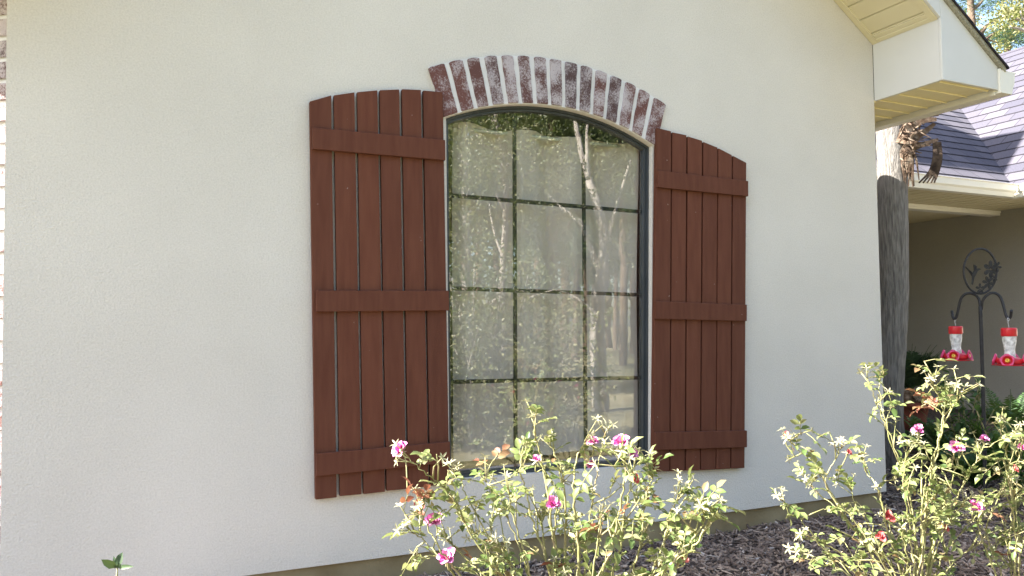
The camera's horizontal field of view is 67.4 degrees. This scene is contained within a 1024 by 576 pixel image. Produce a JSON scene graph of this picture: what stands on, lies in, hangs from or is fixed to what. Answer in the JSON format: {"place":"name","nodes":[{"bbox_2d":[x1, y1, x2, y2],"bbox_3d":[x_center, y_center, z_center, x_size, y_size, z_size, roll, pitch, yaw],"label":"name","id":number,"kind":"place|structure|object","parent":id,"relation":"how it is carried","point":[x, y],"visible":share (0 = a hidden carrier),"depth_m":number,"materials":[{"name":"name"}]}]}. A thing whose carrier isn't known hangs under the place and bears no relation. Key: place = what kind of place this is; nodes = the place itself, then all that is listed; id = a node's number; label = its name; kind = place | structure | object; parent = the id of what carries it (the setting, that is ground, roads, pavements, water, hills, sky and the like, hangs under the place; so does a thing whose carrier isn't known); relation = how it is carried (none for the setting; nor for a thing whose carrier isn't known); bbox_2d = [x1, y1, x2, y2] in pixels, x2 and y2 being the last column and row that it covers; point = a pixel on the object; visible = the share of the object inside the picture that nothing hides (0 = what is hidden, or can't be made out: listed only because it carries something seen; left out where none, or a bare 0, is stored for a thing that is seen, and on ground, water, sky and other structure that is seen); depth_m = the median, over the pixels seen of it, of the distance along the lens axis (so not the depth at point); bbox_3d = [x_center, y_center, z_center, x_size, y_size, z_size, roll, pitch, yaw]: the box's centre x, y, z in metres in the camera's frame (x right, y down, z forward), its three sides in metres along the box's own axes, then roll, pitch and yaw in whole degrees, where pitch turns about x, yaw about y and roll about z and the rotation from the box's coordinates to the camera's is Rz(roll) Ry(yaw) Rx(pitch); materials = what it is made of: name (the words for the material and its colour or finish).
{"place":"outdoors","nodes":[
{"label":"outdoors","id":0,"kind":"place"},
{"bbox_2d":[904,344,946,430],"bbox_3d":[4.274,1.020,8.359,0.875,0.985,0.831,1,-3,-25],"label":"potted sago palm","id":1,"kind":"object","parent":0,"point":[913,378],"visible":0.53,"depth_m":8.09,"materials":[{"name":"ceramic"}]},
{"bbox_2d":[956,0,1023,52],"label":"sky","id":2,"kind":"structure","parent":0,"point":[986,15],"materials":[{"name":"white"}]},
{"bbox_3d":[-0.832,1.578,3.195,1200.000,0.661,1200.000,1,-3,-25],"label":"ground","id":3,"kind":"structure","parent":0,"visible":0},
{"bbox_2d":[0,0,6,516],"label":"brick pier","id":4,"kind":"structure","parent":3,"relation":"on","point":[3,21],"depth_m":2.85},
{"bbox_2d":[0,0,1015,575],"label":"stucco house","id":5,"kind":"structure","parent":3,"relation":"on","point":[228,336],"depth_m":3.36,"materials":[{"name":"paint"}]},
{"bbox_2d":[448,125,621,147],"bbox_3d":[0.172,-0.771,3.954,1.580,0.044,0.038,1,-3,-25],"label":"curtain rod","id":6,"kind":"object","parent":5,"relation":"attached to","point":[540,137],"visible":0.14,"depth_m":3.94,"materials":[{"name":"metal"}]},
{"bbox_2d":[452,122,638,461],"bbox_3d":[0.193,0.019,3.921,1.060,1.650,0.100,1,-3,-25],"label":"curtain","id":7,"kind":"object","parent":6,"relation":"hanging from","point":[549,326],"visible":0.87,"depth_m":3.90,"materials":[{"name":"white fabric"}]},
{"bbox_2d":[446,106,648,477],"bbox_3d":[0.184,0.007,3.857,1.153,1.806,0.130,1,-3,-25],"label":"window","id":8,"kind":"structure","parent":5,"relation":"in","point":[644,165],"depth_m":3.89,"materials":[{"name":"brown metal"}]},
{"bbox_2d":[402,407,1023,575],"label":"mulch bed","id":9,"kind":"object","parent":3,"relation":"on","point":[933,415],"visible":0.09,"depth_m":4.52,"materials":[{"name":"brown wood"}]},
{"bbox_2d":[101,552,133,575],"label":"seedling","id":10,"kind":"object","parent":9,"relation":"on","point":[116,562],"visible":1,"depth_m":2.00,"materials":[{"name":"plant"}]},
{"bbox_2d":[382,399,745,575],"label":"rose bush","id":11,"kind":"object","parent":9,"relation":"on","point":[582,536],"visible":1,"depth_m":2.11,"materials":[{"name":"green plant"}]},
{"bbox_2d":[769,358,1023,575],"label":"rose bush","id":12,"kind":"object","parent":9,"relation":"on","point":[942,508],"visible":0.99,"depth_m":2.67,"materials":[{"name":"green plant"}]},
{"bbox_2d":[876,115,942,468],"bbox_3d":[3.044,0.130,5.976,0.417,3.687,0.526,1,-3,-25],"label":"palm tree","id":13,"kind":"object","parent":9,"relation":"on","point":[897,146],"visible":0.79,"depth_m":5.90,"materials":[{"name":"grey plant"}]},
{"bbox_2d":[904,411,969,452],"bbox_3d":[3.613,1.242,6.584,0.662,0.365,0.720,1,-3,-25],"label":"fern","id":14,"kind":"object","parent":9,"relation":"on","point":[912,420],"visible":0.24,"depth_m":6.53,"materials":[{"name":"green plant"}]},
{"bbox_2d":[902,411,1009,465],"bbox_3d":[3.348,1.187,5.910,0.981,0.438,0.879,1,-3,-25],"label":"fern","id":15,"kind":"object","parent":9,"relation":"on","point":[932,433],"visible":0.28,"depth_m":5.90,"materials":[{"name":"green plant"}]},
{"bbox_2d":[938,366,1001,444],"bbox_3d":[3.405,0.986,5.691,0.428,0.802,0.322,-1,-3,14],"label":"leafy shrub","id":16,"kind":"object","parent":9,"relation":"on","point":[959,426],"visible":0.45,"depth_m":5.66,"materials":[{"name":"plant"}]},
{"bbox_2d":[924,434,1022,487],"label":"fern","id":17,"kind":"object","parent":9,"relation":"on","point":[970,457],"visible":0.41,"depth_m":5.18,"materials":[{"name":"green plant"}]},
{"bbox_2d":[929,407,1023,471],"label":"fern","id":18,"kind":"object","parent":9,"relation":"on","point":[978,431],"visible":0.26,"depth_m":5.57,"materials":[{"name":"green plant"}]},
{"bbox_2d":[951,248,1012,496],"bbox_3d":[2.935,0.615,4.779,0.335,1.733,0.149,-2,-3,32],"label":"shepherd hook","id":19,"kind":"object","parent":9,"relation":"on","point":[980,312],"visible":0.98,"depth_m":4.79,"materials":[{"name":"metal"}]},
{"bbox_2d":[940,320,973,360],"bbox_3d":[2.847,0.329,4.926,0.189,0.278,0.189,1,-3,-25],"label":"hummingbird feeder","id":20,"kind":"object","parent":19,"relation":"hanging from","point":[957,354],"visible":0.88,"depth_m":4.89,"materials":[{"name":"red plastic"}]},
{"bbox_2d":[991,318,1023,365],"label":"hummingbird feeder","id":21,"kind":"object","parent":19,"relation":"hanging from","point":[1008,358],"visible":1,"depth_m":4.45,"materials":[{"name":"red plastic"}]},
{"bbox_2d":[947,379,1023,430],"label":"fern","id":22,"kind":"object","parent":9,"relation":"on","point":[1016,408],"visible":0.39,"depth_m":7.12,"materials":[{"name":"green plant"}]},
{"bbox_2d":[961,406,1023,575],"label":"rose bush","id":23,"kind":"object","parent":9,"relation":"on","point":[1010,477],"visible":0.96,"depth_m":2.72,"materials":[{"name":"green plant"}]},
{"bbox_2d":[974,402,1023,508],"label":"leafy shrub","id":24,"kind":"object","parent":9,"relation":"on","point":[1013,459],"visible":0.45,"depth_m":4.63,"materials":[{"name":"plant"}]},
{"bbox_2d":[875,46,1023,410],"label":"porch wing","id":25,"kind":"structure","parent":3,"relation":"on","point":[966,203],"depth_m":9.85,"materials":[{"name":"beige paint"}]},
{"bbox_2d":[962,4,984,28],"bbox_3d":[13.310,-3.233,22.426,1.107,10.983,3.367,-2,-3,30],"label":"oak tree","id":26,"kind":"object","parent":3,"relation":"on","point":[977,22],"visible":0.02,"depth_m":22.18,"materials":[{"name":"green plant"}]},
{"bbox_2d":[955,0,1022,42],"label":"pine tree","id":27,"kind":"object","parent":3,"relation":"on","point":[971,7],"visible":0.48,"depth_m":18.97,"materials":[{"name":"green plant"}]},
{"bbox_2d":[979,0,1023,36],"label":"oak tree","id":28,"kind":"object","parent":3,"relation":"on","point":[1015,15],"visible":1,"depth_m":15.45,"materials":[{"name":"green plant"}]},
{"bbox_2d":[989,29,1016,53],"bbox_3d":[13.022,-2.551,20.721,1.234,9.409,3.989,-2,-3,36],"label":"oak tree","id":29,"kind":"object","parent":3,"relation":"on","point":[998,45],"visible":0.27,"depth_m":19.86,"materials":[{"name":"green plant"}]},
{"bbox_2d":[985,21,1023,50],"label":"pine tree","id":30,"kind":"object","parent":3,"relation":"on","point":[1018,38],"visible":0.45,"depth_m":25.24,"materials":[{"name":"green plant"}]}
]}

